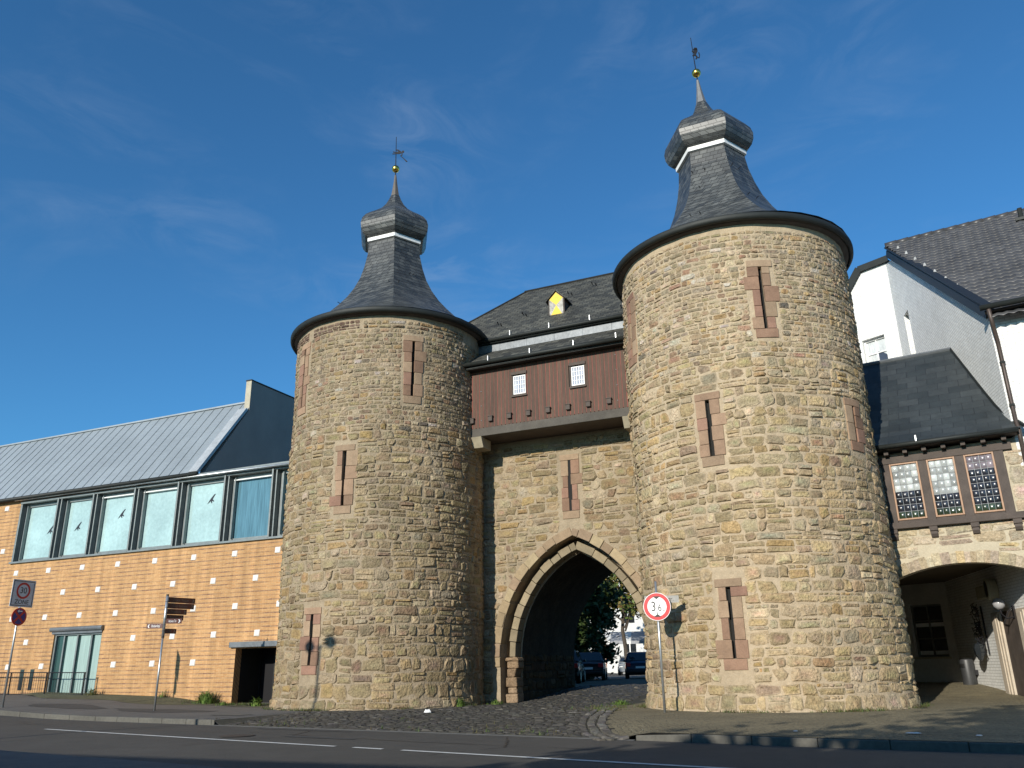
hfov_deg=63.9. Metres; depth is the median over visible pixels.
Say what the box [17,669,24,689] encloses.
slot window
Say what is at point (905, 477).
window
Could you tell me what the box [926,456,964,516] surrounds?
window
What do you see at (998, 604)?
wall lamp
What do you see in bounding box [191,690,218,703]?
weed
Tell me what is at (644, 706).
weeds
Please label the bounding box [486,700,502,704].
weed
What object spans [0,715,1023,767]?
road
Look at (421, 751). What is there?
road marking
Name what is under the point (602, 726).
border setts
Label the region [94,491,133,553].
window
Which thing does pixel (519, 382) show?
window
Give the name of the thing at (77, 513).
window
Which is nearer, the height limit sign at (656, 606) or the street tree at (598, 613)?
the height limit sign at (656, 606)
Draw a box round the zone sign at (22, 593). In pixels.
[1,579,35,707]
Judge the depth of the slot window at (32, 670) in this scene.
33.32 m
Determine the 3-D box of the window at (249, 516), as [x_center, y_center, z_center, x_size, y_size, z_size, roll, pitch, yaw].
[-9.925,4.690,31.435,2.120,2.510,0.200,-9,-21,23]
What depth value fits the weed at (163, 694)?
30.07 m
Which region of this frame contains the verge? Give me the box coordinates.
[22,692,268,706]
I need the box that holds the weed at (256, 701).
[250,696,262,705]
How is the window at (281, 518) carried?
in the brick building
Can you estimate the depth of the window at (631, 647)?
72.40 m
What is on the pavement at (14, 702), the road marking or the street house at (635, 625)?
the street house at (635, 625)
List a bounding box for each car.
[574,650,585,683]
[575,652,607,680]
[618,656,624,674]
[623,652,646,678]
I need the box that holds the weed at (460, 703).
[456,698,469,706]
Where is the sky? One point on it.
(186, 185)
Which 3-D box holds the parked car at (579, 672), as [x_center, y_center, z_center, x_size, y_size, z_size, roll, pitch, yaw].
[2.393,13.196,38.355,2.052,1.460,4.550,-4,-19,8]
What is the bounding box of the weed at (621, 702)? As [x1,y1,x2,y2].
[602,699,633,704]
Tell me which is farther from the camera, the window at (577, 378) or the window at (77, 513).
the window at (77, 513)
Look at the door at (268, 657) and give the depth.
30.39 m
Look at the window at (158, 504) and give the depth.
33.39 m
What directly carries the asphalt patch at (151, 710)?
on the pavement at (14, 702)
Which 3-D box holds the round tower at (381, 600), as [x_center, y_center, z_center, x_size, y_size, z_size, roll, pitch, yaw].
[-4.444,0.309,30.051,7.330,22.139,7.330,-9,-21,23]
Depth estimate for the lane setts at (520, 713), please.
19.99 m
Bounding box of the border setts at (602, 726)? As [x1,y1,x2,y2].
[578,705,628,740]
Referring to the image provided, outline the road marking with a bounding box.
[49,729,724,767]
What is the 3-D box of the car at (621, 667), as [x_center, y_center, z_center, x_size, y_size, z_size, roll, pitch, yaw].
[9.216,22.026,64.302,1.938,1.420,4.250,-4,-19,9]
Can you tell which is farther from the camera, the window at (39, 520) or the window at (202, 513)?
the window at (39, 520)
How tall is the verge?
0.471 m
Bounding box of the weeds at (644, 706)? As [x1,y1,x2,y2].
[69,693,932,734]
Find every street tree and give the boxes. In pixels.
[574,573,632,679]
[603,573,640,662]
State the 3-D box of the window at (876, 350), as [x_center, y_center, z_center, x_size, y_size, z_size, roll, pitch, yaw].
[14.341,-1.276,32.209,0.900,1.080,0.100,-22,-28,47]
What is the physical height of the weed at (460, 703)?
0.305 m
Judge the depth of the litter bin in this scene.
25.80 m
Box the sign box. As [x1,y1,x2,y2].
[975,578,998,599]
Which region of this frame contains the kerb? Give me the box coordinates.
[0,710,1023,753]
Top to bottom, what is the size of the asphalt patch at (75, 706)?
0.145 m
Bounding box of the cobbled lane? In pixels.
[215,679,647,737]
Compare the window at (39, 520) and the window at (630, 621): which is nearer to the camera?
the window at (39, 520)
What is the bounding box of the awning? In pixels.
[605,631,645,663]
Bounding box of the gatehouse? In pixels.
[463,272,646,702]
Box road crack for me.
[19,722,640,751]
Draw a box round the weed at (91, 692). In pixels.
[85,688,98,694]
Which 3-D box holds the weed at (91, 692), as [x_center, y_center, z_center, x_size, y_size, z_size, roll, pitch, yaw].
[-16.031,11.711,31.327,0.675,0.447,0.851,12,-23,-34]
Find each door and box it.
[47,632,101,692]
[258,649,275,701]
[1001,609,1023,695]
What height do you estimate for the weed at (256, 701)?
0.350 m
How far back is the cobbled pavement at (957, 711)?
15.86 m
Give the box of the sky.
[0,0,1023,472]
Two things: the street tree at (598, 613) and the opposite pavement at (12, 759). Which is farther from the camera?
the street tree at (598, 613)
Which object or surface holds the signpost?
on the asphalt patch at (151, 710)
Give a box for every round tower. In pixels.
[269,137,486,710]
[612,38,921,712]
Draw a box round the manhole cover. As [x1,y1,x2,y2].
[220,734,253,736]
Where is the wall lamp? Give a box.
[992,598,1014,623]
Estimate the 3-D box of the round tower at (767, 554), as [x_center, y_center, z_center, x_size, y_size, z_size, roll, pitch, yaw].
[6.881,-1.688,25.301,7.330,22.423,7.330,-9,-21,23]
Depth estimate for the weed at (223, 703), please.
28.19 m
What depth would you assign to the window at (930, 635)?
28.69 m
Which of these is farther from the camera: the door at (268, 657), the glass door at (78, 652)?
the glass door at (78, 652)
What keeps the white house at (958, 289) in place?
on the cobbled pavement at (957, 711)
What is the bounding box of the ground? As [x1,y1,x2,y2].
[629,733,969,750]
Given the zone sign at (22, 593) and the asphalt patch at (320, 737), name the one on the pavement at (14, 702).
the zone sign at (22, 593)
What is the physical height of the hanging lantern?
1.675 m
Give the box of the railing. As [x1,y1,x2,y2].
[0,672,85,694]
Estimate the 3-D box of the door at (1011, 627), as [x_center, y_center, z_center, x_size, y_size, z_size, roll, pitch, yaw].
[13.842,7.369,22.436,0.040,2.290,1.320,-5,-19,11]
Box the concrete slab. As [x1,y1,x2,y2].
[215,714,248,714]
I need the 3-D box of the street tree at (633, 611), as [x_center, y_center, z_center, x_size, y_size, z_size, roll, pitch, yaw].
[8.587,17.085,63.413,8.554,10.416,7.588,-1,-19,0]
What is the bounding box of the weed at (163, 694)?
[158,689,167,696]
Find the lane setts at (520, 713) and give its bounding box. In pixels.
[225,684,647,737]
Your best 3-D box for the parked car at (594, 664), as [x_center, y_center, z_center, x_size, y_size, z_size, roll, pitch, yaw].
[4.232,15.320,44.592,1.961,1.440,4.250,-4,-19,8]
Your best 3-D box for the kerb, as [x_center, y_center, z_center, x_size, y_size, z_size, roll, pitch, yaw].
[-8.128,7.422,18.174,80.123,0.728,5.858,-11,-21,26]
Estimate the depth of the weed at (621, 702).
23.71 m
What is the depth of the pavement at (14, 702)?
25.41 m
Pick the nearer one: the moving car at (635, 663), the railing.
the railing
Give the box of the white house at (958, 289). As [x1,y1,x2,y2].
[849,207,1023,695]
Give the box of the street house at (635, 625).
[590,576,645,672]
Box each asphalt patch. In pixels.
[28,704,103,708]
[116,708,210,711]
[285,735,356,739]
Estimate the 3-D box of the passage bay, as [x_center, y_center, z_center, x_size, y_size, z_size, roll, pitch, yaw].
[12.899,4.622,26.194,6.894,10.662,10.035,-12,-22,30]
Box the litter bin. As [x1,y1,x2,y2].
[959,658,978,684]
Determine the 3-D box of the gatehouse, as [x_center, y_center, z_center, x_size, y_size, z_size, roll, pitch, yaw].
[2.681,3.197,29.720,11.636,16.012,8.210,-9,-21,23]
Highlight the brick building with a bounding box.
[0,379,294,703]
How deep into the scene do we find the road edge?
16.44 m
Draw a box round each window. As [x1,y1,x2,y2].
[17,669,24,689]
[18,501,56,560]
[27,669,34,689]
[58,496,92,556]
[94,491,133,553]
[136,485,177,549]
[181,479,223,544]
[228,472,271,540]
[277,470,288,535]
[511,370,526,397]
[568,360,586,388]
[624,605,634,622]
[624,644,635,655]
[864,336,887,361]
[889,461,927,520]
[910,604,951,658]
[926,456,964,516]
[963,451,1004,513]
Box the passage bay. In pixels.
[863,347,1023,585]
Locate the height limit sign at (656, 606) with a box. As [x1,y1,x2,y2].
[643,581,678,712]
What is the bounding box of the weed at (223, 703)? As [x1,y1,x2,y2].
[210,701,238,705]
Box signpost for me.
[146,594,194,710]
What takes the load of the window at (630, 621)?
in the street house at (635, 625)
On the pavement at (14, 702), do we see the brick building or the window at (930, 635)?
the brick building
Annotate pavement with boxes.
[0,673,968,742]
[0,750,223,767]
[603,682,1023,742]
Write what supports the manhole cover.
on the road
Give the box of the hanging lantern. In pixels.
[970,603,989,660]
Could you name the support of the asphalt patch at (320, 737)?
on the road
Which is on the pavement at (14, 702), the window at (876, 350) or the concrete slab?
the concrete slab
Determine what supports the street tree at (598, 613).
on the pavement at (14, 702)
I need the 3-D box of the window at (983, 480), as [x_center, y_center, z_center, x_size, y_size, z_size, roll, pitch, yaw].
[12.403,2.587,21.590,0.700,1.570,0.070,-12,-22,30]
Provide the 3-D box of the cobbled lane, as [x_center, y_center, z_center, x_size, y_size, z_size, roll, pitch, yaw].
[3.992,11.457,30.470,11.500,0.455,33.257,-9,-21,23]
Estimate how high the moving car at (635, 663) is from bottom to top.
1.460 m
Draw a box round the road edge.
[209,725,633,740]

